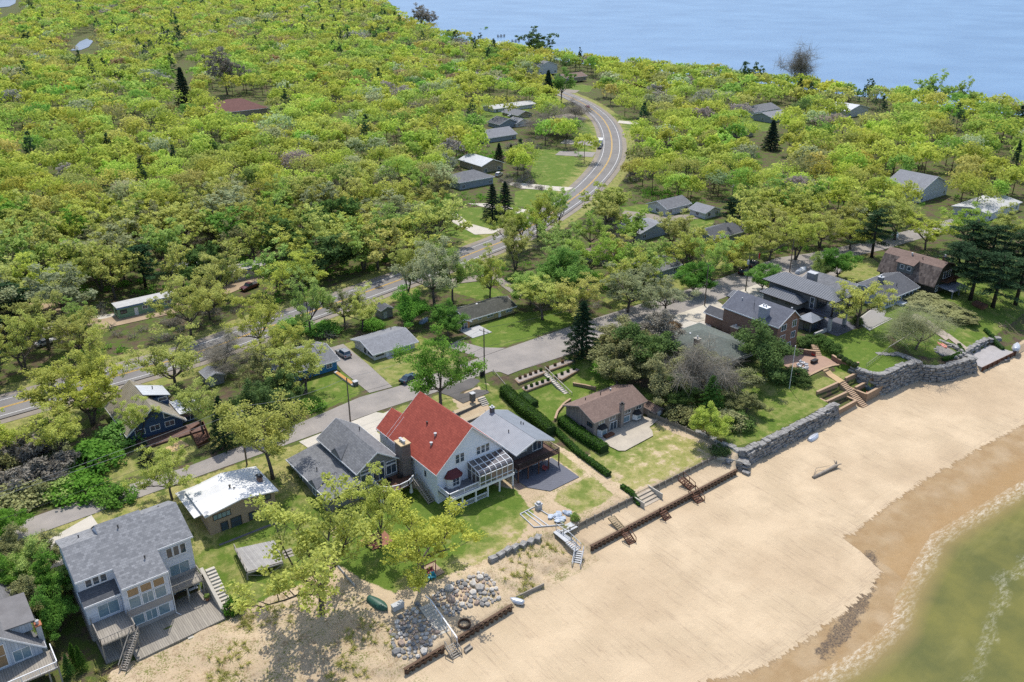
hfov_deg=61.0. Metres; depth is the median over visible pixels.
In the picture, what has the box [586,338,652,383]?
round tree
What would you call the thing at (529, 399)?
hedge
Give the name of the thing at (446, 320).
round tree
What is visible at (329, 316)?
road shoulder
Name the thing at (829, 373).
path
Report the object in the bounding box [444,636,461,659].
beach stairs
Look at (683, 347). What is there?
round tree
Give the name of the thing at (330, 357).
house
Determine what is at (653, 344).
round tree
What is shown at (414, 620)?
boulder
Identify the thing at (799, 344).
bush
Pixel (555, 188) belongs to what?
driveway
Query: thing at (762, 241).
oak tree
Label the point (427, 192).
oak tree
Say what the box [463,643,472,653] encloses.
bench
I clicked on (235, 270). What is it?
oak tree
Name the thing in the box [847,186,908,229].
oak tree
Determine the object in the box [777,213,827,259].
oak tree
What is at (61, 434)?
oak tree
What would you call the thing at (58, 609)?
round tree
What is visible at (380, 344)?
cottage
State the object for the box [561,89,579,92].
driveway
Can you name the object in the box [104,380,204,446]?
house
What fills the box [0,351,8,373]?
pine tree
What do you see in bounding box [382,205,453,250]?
oak tree
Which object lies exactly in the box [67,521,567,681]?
dune grass
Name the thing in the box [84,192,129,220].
oak tree
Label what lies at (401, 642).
boulder
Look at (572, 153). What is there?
driveway
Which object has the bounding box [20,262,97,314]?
tall tree
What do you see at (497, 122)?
house
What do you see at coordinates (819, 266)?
round tree
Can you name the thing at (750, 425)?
bush
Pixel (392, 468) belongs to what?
window
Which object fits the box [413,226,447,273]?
oak tree
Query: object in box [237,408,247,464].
utility pole
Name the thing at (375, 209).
oak tree
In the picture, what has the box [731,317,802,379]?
round tree
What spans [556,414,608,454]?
hedge
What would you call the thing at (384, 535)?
patio
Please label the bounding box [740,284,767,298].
driveway
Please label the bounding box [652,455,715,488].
retaining wall
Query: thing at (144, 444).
spruce tree
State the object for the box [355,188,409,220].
tall tree
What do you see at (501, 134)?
house
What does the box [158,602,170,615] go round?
window
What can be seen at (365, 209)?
oak tree
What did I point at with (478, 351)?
driveway
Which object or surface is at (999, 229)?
pine tree
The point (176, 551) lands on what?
window
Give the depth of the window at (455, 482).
151.85 m
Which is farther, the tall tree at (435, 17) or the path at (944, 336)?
the tall tree at (435, 17)
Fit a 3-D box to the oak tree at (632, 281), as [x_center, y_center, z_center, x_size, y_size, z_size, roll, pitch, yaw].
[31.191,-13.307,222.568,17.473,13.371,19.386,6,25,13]
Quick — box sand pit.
[165,440,188,451]
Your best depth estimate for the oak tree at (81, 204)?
279.71 m
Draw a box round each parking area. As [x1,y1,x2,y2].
[436,378,488,402]
[495,358,548,374]
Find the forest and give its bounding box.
[0,0,1023,222]
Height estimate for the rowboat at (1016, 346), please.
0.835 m
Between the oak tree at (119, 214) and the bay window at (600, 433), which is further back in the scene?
the oak tree at (119, 214)
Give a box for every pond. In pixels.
[0,0,15,7]
[71,39,93,50]
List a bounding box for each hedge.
[498,384,556,435]
[518,390,538,406]
[554,427,611,476]
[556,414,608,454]
[620,484,640,506]
[941,343,964,360]
[983,328,1004,349]
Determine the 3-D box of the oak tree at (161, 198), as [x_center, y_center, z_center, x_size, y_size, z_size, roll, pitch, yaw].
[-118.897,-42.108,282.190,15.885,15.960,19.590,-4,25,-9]
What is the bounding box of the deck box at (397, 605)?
[390,599,404,611]
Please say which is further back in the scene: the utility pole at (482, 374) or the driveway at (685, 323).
the driveway at (685, 323)
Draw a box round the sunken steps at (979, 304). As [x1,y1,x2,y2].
[972,300,987,309]
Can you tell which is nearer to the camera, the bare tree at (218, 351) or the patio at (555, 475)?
the patio at (555, 475)
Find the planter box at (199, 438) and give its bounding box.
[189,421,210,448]
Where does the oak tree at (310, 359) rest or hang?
on the ground at (782, 564)
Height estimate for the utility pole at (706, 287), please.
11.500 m
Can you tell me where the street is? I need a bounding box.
[0,219,966,540]
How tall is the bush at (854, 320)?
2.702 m
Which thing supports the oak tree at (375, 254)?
on the ground at (782, 564)
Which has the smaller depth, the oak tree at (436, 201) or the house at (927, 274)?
the house at (927, 274)
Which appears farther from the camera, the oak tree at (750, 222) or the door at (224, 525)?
the oak tree at (750, 222)
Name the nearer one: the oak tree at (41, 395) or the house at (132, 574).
the house at (132, 574)
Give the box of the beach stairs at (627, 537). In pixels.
[621,526,636,544]
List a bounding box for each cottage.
[350,326,418,359]
[442,296,516,337]
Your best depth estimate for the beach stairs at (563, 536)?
143.29 m
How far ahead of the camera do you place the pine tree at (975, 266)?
227.97 m
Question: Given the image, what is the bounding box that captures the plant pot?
[203,593,209,600]
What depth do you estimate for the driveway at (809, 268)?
252.00 m
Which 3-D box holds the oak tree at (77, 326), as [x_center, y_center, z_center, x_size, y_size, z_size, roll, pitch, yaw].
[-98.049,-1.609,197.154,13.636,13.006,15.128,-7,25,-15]
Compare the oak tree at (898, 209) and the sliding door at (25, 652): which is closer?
the sliding door at (25, 652)
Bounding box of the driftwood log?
[812,460,840,478]
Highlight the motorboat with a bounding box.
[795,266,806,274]
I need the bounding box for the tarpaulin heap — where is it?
[548,510,571,522]
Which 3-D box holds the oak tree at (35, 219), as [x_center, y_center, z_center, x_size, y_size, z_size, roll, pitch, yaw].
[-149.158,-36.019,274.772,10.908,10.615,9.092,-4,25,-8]
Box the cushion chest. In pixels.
[810,358,818,363]
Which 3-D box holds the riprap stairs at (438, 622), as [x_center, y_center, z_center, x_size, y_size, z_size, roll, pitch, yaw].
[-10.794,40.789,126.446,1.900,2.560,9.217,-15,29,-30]
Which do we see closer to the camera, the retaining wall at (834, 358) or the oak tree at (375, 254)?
the retaining wall at (834, 358)
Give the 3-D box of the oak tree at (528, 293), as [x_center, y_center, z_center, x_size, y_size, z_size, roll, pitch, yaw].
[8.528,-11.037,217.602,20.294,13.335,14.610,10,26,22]
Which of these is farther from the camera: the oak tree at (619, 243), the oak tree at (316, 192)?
the oak tree at (316, 192)
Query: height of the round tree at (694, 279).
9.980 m
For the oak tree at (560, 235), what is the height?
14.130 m
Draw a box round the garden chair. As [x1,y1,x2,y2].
[430,571,435,579]
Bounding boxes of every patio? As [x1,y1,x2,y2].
[366,531,392,549]
[424,562,443,579]
[514,458,578,490]
[597,416,657,450]
[781,354,837,373]
[861,308,892,330]
[936,346,963,358]
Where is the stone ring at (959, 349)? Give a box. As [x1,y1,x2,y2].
[934,345,964,357]
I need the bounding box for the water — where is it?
[388,0,1023,681]
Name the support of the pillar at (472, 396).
on the ground at (782, 564)
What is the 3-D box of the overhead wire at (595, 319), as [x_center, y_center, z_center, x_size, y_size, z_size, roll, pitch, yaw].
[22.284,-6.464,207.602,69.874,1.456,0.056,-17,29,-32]
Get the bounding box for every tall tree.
[0,195,29,218]
[0,231,39,262]
[0,278,18,327]
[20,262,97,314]
[39,204,91,235]
[60,218,149,275]
[168,376,218,433]
[190,185,251,229]
[199,205,258,238]
[200,46,251,94]
[202,173,245,191]
[213,387,317,479]
[299,181,339,207]
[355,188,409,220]
[379,194,424,217]
[388,235,461,307]
[390,322,489,404]
[412,2,433,22]
[421,9,438,21]
[430,245,484,303]
[550,67,576,101]
[763,173,825,207]
[848,204,897,233]
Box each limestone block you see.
[488,554,498,563]
[496,550,504,558]
[503,545,511,555]
[510,543,519,552]
[519,540,527,549]
[527,537,535,546]
[534,533,541,542]
[742,469,750,475]
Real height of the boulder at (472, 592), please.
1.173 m
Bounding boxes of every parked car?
[34,338,55,346]
[335,348,351,358]
[398,372,416,383]
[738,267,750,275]
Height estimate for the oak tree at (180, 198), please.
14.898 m
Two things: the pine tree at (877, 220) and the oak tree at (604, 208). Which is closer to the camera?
the pine tree at (877, 220)
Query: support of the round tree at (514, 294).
on the ground at (782, 564)
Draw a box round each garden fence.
[329,555,356,587]
[866,347,888,366]
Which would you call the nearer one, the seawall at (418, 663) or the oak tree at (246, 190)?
the seawall at (418, 663)
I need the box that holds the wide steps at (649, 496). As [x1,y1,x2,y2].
[633,485,662,507]
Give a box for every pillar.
[352,380,358,385]
[469,391,475,401]
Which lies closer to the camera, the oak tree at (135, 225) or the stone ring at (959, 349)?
the stone ring at (959, 349)
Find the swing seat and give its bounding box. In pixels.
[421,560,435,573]
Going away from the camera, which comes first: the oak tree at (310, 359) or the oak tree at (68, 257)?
the oak tree at (310, 359)
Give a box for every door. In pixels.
[12,645,32,662]
[96,598,120,618]
[169,559,190,576]
[182,412,196,421]
[220,520,228,531]
[373,467,384,480]
[461,323,466,329]
[609,420,616,430]
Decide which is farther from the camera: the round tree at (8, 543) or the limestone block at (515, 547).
the limestone block at (515, 547)
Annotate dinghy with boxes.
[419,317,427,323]
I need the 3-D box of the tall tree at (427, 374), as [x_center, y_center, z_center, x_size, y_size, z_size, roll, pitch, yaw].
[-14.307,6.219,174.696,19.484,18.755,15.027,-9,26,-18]
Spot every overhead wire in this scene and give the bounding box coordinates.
[0,433,231,519]
[1,410,241,495]
[1,414,213,491]
[486,282,703,346]
[487,266,706,327]
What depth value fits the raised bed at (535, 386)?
189.75 m
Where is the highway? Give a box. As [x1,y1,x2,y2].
[0,60,622,418]
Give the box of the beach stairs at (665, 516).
[659,508,671,521]
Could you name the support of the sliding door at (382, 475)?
in the house at (341, 446)
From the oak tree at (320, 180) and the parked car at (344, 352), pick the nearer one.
the parked car at (344, 352)
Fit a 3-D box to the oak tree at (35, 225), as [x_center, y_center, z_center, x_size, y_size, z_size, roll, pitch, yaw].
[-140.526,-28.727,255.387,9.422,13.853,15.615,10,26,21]
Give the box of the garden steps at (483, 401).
[478,396,488,405]
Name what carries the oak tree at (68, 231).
on the ground at (782, 564)
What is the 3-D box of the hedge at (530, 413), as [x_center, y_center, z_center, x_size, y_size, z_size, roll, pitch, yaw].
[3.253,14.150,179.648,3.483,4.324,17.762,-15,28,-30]
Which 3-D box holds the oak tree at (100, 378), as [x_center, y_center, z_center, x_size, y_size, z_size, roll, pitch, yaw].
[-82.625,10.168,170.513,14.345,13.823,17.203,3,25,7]
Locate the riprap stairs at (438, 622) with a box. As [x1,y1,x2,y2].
[419,595,457,645]
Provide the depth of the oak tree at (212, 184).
300.83 m
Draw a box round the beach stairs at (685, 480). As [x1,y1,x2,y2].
[678,472,695,490]
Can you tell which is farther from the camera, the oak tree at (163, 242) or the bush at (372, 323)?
the oak tree at (163, 242)
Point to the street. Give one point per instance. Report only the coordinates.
(552, 345)
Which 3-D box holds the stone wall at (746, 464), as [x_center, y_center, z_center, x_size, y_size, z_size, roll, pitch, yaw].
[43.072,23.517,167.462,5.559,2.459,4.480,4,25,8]
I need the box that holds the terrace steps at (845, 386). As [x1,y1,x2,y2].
[839,381,867,407]
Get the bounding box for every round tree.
[0,507,33,537]
[0,521,28,557]
[0,552,26,585]
[5,573,45,614]
[6,531,49,575]
[17,547,70,597]
[28,581,79,640]
[31,528,61,564]
[31,619,57,638]
[44,564,72,596]
[179,241,235,289]
[224,378,281,423]
[242,213,314,259]
[259,368,306,414]
[278,233,367,277]
[300,195,361,230]
[389,284,433,327]
[429,298,470,335]
[509,270,556,305]
[534,245,593,288]
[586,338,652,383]
[594,313,665,362]
[611,321,680,369]
[638,308,686,340]
[644,351,691,404]
[645,373,701,405]
[672,260,717,294]
[676,345,730,372]
[688,400,734,437]
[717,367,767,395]
[725,391,772,412]
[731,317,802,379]
[744,262,782,289]
[808,251,835,273]
[818,247,863,276]
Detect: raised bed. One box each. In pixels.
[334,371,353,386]
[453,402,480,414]
[464,410,485,422]
[515,370,544,384]
[522,379,550,391]
[545,360,574,371]
[553,368,579,381]
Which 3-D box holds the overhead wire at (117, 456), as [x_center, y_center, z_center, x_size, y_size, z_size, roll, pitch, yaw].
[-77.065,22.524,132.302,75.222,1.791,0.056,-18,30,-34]
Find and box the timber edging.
[520,506,563,527]
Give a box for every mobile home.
[111,292,171,318]
[226,260,265,282]
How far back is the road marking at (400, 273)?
269.91 m
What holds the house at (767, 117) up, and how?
on the ground at (782, 564)
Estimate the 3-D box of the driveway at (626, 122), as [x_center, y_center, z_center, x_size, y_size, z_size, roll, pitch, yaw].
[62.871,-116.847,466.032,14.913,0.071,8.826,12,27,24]
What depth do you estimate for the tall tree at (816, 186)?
300.28 m
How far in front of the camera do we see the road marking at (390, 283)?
263.82 m
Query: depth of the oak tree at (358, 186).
299.84 m
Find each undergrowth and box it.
[1,135,881,470]
[2,145,959,607]
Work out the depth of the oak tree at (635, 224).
269.23 m
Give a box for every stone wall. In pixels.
[695,402,840,464]
[722,457,750,471]
[847,352,922,394]
[919,351,977,382]
[939,339,958,350]
[965,336,1001,353]
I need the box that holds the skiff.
[510,597,524,604]
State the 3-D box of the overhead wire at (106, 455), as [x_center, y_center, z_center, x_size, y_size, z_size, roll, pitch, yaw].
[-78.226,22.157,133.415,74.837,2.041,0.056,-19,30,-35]
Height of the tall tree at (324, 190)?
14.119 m
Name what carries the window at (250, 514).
in the house at (216, 503)
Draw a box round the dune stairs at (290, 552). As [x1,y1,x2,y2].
[282,548,293,558]
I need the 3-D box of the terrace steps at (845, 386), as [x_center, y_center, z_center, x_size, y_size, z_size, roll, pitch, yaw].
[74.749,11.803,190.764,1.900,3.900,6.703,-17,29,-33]
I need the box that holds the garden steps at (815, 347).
[810,345,821,354]
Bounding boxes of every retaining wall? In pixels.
[554,398,570,420]
[560,496,632,533]
[573,382,595,390]
[647,411,717,449]
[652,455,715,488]
[716,456,741,465]
[798,348,815,355]
[810,364,839,375]
[816,382,838,394]
[819,391,847,402]
[831,354,859,365]
[838,396,856,413]
[844,372,856,381]
[851,386,882,402]
[854,381,866,389]
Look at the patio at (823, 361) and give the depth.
200.20 m
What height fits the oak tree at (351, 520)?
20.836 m
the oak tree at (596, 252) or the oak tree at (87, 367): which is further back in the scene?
the oak tree at (596, 252)
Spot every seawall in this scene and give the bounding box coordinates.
[403,645,445,674]
[455,603,513,643]
[516,583,543,597]
[590,469,737,551]
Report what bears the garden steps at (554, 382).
on the ground at (782, 564)
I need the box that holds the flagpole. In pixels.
[789,345,795,388]
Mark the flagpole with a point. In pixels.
(792, 368)
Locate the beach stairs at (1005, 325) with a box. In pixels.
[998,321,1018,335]
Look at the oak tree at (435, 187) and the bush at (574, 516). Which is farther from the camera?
the oak tree at (435, 187)
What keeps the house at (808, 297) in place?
on the ground at (782, 564)
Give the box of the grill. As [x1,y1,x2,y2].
[534,501,542,509]
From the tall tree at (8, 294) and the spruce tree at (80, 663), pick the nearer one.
the spruce tree at (80, 663)
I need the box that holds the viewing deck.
[233,540,283,579]
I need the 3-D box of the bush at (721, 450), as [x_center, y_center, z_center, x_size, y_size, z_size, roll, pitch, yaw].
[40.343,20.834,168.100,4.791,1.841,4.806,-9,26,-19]
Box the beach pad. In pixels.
[972,345,1014,370]
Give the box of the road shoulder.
[0,57,626,423]
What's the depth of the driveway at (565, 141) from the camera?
418.30 m
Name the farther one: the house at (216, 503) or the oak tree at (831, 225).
the oak tree at (831, 225)
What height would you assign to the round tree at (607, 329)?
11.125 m
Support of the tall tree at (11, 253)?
on the ground at (782, 564)
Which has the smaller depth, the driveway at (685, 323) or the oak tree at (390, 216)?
the driveway at (685, 323)
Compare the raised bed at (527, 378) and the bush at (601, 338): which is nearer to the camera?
the raised bed at (527, 378)
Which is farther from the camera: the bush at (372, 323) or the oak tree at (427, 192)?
the oak tree at (427, 192)
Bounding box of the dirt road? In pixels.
[22,265,281,328]
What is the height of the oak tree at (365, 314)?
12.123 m
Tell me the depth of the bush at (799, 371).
192.34 m
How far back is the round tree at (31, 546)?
129.41 m
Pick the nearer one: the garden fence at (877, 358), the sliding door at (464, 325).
the garden fence at (877, 358)
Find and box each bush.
[0,431,51,468]
[0,453,21,471]
[0,462,36,491]
[0,476,48,517]
[16,477,51,507]
[25,448,81,484]
[28,470,85,504]
[38,438,70,460]
[42,467,111,507]
[68,437,126,474]
[91,419,145,449]
[92,482,139,510]
[221,595,246,617]
[272,315,314,336]
[294,395,327,413]
[305,318,343,337]
[358,316,387,331]
[441,363,466,377]
[569,511,580,521]
[589,360,617,376]
[594,334,616,348]
[663,402,697,423]
[668,319,681,329]
[708,442,732,457]
[710,406,749,432]
[721,409,755,432]
[763,367,799,385]
[785,365,811,379]
[794,376,813,388]
[796,337,812,347]
[799,334,815,343]
[813,333,828,338]
[813,335,830,347]
[821,339,842,352]
[845,359,852,364]
[848,316,863,324]
[851,361,857,367]
[903,290,960,311]
[925,299,976,322]
[951,314,981,324]
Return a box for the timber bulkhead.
[981,351,1016,371]
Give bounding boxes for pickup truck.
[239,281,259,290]
[746,259,759,267]
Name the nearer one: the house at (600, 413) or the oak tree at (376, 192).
the house at (600, 413)
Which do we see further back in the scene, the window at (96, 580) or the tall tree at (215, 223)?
the tall tree at (215, 223)
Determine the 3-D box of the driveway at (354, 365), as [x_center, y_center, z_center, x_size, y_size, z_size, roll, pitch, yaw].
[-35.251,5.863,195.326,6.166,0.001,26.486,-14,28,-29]
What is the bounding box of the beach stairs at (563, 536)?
[553,522,583,567]
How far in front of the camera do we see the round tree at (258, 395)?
165.79 m
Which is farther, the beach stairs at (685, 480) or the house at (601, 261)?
the house at (601, 261)
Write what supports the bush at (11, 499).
on the ground at (782, 564)
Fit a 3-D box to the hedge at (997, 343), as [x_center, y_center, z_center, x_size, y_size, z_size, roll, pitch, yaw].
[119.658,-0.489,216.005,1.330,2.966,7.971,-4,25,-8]
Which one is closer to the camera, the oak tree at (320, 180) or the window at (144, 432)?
the window at (144, 432)
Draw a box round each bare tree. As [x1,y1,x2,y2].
[194,323,252,377]
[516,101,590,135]
[557,97,595,116]
[654,330,754,397]
[680,336,712,389]
[770,38,820,79]
[874,297,967,351]
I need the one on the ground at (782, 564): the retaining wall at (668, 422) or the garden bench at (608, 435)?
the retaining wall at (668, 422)
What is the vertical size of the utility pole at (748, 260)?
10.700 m
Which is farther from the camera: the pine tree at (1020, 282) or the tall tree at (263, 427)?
the pine tree at (1020, 282)
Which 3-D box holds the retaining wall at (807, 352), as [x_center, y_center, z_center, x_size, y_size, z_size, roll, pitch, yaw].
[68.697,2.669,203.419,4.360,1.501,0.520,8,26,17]
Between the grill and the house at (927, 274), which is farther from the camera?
the house at (927, 274)
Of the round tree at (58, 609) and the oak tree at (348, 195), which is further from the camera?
the oak tree at (348, 195)
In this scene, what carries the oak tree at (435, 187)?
on the ground at (782, 564)
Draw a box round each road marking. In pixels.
[0,94,611,407]
[0,95,611,408]
[1,90,619,415]
[3,111,603,399]
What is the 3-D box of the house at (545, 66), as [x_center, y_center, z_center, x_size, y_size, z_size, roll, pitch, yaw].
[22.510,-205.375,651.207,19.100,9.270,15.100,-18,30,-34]
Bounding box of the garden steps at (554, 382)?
[544,367,571,393]
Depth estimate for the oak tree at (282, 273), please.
229.58 m
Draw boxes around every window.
[0,644,9,668]
[84,579,92,587]
[92,576,99,585]
[99,573,107,582]
[126,586,139,598]
[128,594,141,609]
[132,612,145,625]
[134,428,145,435]
[139,581,152,592]
[141,589,154,604]
[145,607,158,620]
[149,423,160,431]
[152,575,164,587]
[154,584,167,598]
[158,396,167,401]
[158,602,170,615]
[164,419,174,426]
[165,547,173,558]
[172,545,179,556]
[179,542,186,553]
[213,509,230,520]
[230,515,242,527]
[248,509,258,520]
[252,493,270,503]
[360,468,370,475]
[360,473,371,484]
[385,459,395,465]
[386,463,396,475]
[446,477,460,488]
[452,477,459,486]
[455,453,459,464]
[460,452,464,462]
[476,446,480,455]
[481,444,484,453]
[485,442,489,451]
[532,441,541,451]
[597,429,606,436]
[624,415,629,422]
[632,414,640,419]
[781,324,786,331]
[790,330,795,337]
[792,319,796,326]
[803,322,809,331]
[809,297,814,308]
[811,322,817,331]
[943,269,951,278]
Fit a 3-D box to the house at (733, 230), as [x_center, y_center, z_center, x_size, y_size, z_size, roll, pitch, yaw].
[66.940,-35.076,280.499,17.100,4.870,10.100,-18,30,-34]
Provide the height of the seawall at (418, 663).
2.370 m
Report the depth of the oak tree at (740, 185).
299.63 m
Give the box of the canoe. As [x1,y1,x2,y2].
[366,595,387,610]
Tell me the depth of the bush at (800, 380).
189.78 m
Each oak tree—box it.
[0,203,37,233]
[0,208,11,219]
[0,215,79,273]
[0,220,19,242]
[0,256,42,306]
[0,279,100,349]
[0,309,49,369]
[0,325,5,342]
[0,423,23,448]
[2,251,69,301]
[8,213,63,270]
[12,188,54,227]
[13,349,117,424]
[16,402,81,451]
[18,212,49,228]
[23,223,52,263]
[36,235,106,271]
[39,210,82,240]
[42,238,75,262]
[42,305,109,359]
[43,265,80,306]
[43,354,123,425]
[45,240,134,291]
[48,193,88,216]
[56,321,108,392]
[57,295,98,337]
[58,190,109,218]
[59,204,129,236]
[76,243,149,298]
[77,205,140,242]
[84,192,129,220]
[84,213,134,244]
[93,239,149,279]
[97,191,117,213]
[104,198,165,241]
[109,321,203,388]
[112,394,161,439]
[114,191,146,236]
[119,186,169,220]
[119,436,201,500]
[126,180,173,206]
[126,206,159,230]
[128,199,171,237]
[132,217,185,266]
[143,273,223,335]
[147,182,195,206]
[152,198,208,244]
[152,236,193,285]
[157,181,202,224]
[163,217,198,258]
[165,270,229,319]
[172,190,231,233]
[173,241,247,304]
[189,208,229,245]
[193,171,234,198]
[209,182,257,205]
[212,220,276,260]
[217,193,268,230]
[217,216,252,257]
[220,279,283,351]
[220,471,381,617]
[222,200,265,222]
[228,336,297,388]
[232,182,253,200]
[233,320,304,370]
[240,238,311,292]
[252,195,296,226]
[254,243,328,296]
[258,182,292,209]
[261,190,290,223]
[262,338,333,394]
[264,173,288,195]
[269,176,301,215]
[269,225,317,261]
[282,168,340,201]
[282,208,316,240]
[284,264,336,330]
[287,199,309,229]
[293,184,329,209]
[296,174,326,208]
[298,201,328,223]
[303,202,346,262]
[309,211,364,245]
[321,288,367,324]
[324,280,386,329]
[330,461,402,547]
[333,186,361,209]
[335,168,363,195]
[337,177,377,201]
[337,213,382,269]
[338,212,408,268]
[347,160,379,185]
[349,207,382,231]
[355,197,383,225]
[356,174,391,204]
[356,208,399,236]
[369,201,430,250]
[378,486,488,591]
[379,173,416,202]
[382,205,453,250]
[383,177,416,201]
[384,237,428,292]
[402,192,446,211]
[407,167,443,193]
[408,178,450,203]
[411,193,472,240]
[412,192,457,225]
[413,167,452,195]
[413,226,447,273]
[461,243,505,298]
[486,204,529,247]
[500,215,533,269]
[505,204,546,238]
[505,274,590,319]
[515,26,558,48]
[524,187,559,241]
[526,192,564,226]
[536,222,587,250]
[540,237,587,278]
[542,186,573,228]
[548,271,604,319]
[565,231,620,273]
[570,212,613,247]
[578,181,632,221]
[592,192,631,225]
[597,257,635,293]
[599,261,667,312]
[601,232,641,260]
[602,239,634,281]
[613,208,652,243]
[623,232,672,283]
[632,244,668,285]
[641,274,701,309]
[651,230,714,265]
[653,208,694,248]
[675,222,712,258]
[690,233,743,278]
[705,230,753,266]
[723,235,754,267]
[725,189,772,215]
[726,192,774,249]
[737,181,774,201]
[740,61,764,78]
[748,216,799,260]
[753,200,799,244]
[757,186,793,221]
[766,200,812,227]
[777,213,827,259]
[782,174,831,213]
[785,186,825,223]
[793,192,831,216]
[799,211,845,247]
[819,212,882,249]
[826,194,889,239]
[829,277,898,327]
[844,187,884,219]
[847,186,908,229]
[876,198,924,239]
[885,179,918,206]
[904,210,960,249]
[913,68,957,95]
[938,201,995,234]
[946,75,983,101]
[992,197,1023,247]
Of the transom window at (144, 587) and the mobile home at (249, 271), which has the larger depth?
the mobile home at (249, 271)
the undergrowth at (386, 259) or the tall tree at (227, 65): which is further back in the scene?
the tall tree at (227, 65)
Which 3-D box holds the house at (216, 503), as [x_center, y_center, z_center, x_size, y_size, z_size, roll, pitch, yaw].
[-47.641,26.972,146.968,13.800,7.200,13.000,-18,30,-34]
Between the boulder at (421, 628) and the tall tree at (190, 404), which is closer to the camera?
the boulder at (421, 628)
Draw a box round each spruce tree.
[61,653,75,680]
[68,642,78,666]
[74,645,88,672]
[136,439,155,467]
[174,67,193,104]
[205,395,242,452]
[480,184,503,223]
[494,143,504,161]
[494,181,516,215]
[542,70,556,98]
[561,300,600,364]
[693,375,726,409]
[760,120,782,151]
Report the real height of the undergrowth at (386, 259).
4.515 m
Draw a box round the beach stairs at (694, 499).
[688,485,704,503]
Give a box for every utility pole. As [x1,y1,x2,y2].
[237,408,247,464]
[346,377,350,421]
[479,329,488,376]
[704,266,708,305]
[745,255,749,290]
[789,241,793,271]
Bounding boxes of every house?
[0,583,62,681]
[55,501,231,670]
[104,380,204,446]
[175,466,278,545]
[203,98,267,116]
[261,342,339,381]
[286,418,433,510]
[376,391,523,514]
[449,169,494,189]
[458,153,504,172]
[470,405,559,482]
[473,126,516,143]
[482,100,535,112]
[487,116,517,127]
[502,108,532,117]
[510,116,530,126]
[527,60,557,74]
[553,72,586,82]
[562,384,647,436]
[583,245,627,264]
[616,216,666,240]
[628,255,682,279]
[646,195,691,215]
[663,322,751,370]
[689,202,722,218]
[701,222,745,243]
[703,290,801,347]
[726,270,860,335]
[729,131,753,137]
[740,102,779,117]
[752,109,781,122]
[803,270,919,308]
[825,102,869,117]
[877,247,966,298]
[884,169,949,202]
[951,195,1021,220]
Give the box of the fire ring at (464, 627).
[458,618,470,629]
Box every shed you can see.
[199,366,224,386]
[375,302,393,318]
[643,400,664,415]
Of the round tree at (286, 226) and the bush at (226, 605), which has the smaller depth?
the bush at (226, 605)
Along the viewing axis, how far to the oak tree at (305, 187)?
308.96 m
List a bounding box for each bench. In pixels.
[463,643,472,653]
[603,431,614,438]
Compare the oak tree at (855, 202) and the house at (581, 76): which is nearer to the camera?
the oak tree at (855, 202)
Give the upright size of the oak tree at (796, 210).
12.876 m
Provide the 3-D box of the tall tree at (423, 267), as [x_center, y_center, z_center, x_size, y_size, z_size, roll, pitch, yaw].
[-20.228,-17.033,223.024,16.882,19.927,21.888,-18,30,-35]
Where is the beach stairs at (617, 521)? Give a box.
[608,515,623,529]
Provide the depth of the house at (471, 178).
340.79 m
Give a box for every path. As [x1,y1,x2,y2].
[32,314,115,331]
[425,274,520,298]
[824,368,843,382]
[909,313,948,339]
[945,333,971,354]
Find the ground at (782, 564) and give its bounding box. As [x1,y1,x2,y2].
[0,0,1023,681]
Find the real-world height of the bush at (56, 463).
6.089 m
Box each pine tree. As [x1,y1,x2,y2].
[0,281,31,328]
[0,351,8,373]
[125,243,172,288]
[715,197,741,221]
[846,208,896,257]
[934,240,989,282]
[946,219,999,268]
[955,248,1007,300]
[967,224,1023,272]
[975,251,1023,307]
[993,258,1023,305]
[996,228,1023,267]
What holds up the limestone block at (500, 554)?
on the ground at (782, 564)
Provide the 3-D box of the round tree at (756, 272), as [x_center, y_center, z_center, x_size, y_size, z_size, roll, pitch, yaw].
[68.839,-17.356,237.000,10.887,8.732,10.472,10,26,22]
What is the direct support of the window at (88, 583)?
in the house at (132, 574)
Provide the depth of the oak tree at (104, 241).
241.13 m
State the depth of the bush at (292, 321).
213.46 m
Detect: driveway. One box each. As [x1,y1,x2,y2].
[46,515,96,568]
[299,412,383,446]
[330,344,391,392]
[370,411,387,440]
[449,341,503,356]
[452,214,502,234]
[469,203,526,212]
[510,182,572,190]
[551,113,586,121]
[556,151,595,156]
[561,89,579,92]
[561,139,596,145]
[618,120,638,124]
[620,211,699,220]
[655,317,710,330]
[674,300,723,321]
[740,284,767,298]
[789,266,840,276]
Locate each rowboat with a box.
[807,433,818,441]
[1012,342,1020,350]
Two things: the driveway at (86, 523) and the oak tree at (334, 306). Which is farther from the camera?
the oak tree at (334, 306)
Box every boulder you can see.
[391,647,400,654]
[397,639,404,646]
[412,618,417,623]
[417,626,424,631]
[420,647,426,655]
[444,584,454,591]
[446,594,454,602]
[452,606,458,610]
[469,580,475,586]
[469,589,476,595]
[474,583,484,591]
[476,574,483,580]
[481,597,487,602]
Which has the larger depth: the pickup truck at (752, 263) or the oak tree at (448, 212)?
the oak tree at (448, 212)
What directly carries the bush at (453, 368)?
on the ground at (782, 564)
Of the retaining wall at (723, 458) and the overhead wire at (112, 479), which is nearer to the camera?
the overhead wire at (112, 479)
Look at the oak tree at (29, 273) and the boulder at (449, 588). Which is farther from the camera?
the oak tree at (29, 273)
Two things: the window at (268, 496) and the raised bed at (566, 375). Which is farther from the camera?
the raised bed at (566, 375)
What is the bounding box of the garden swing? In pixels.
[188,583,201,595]

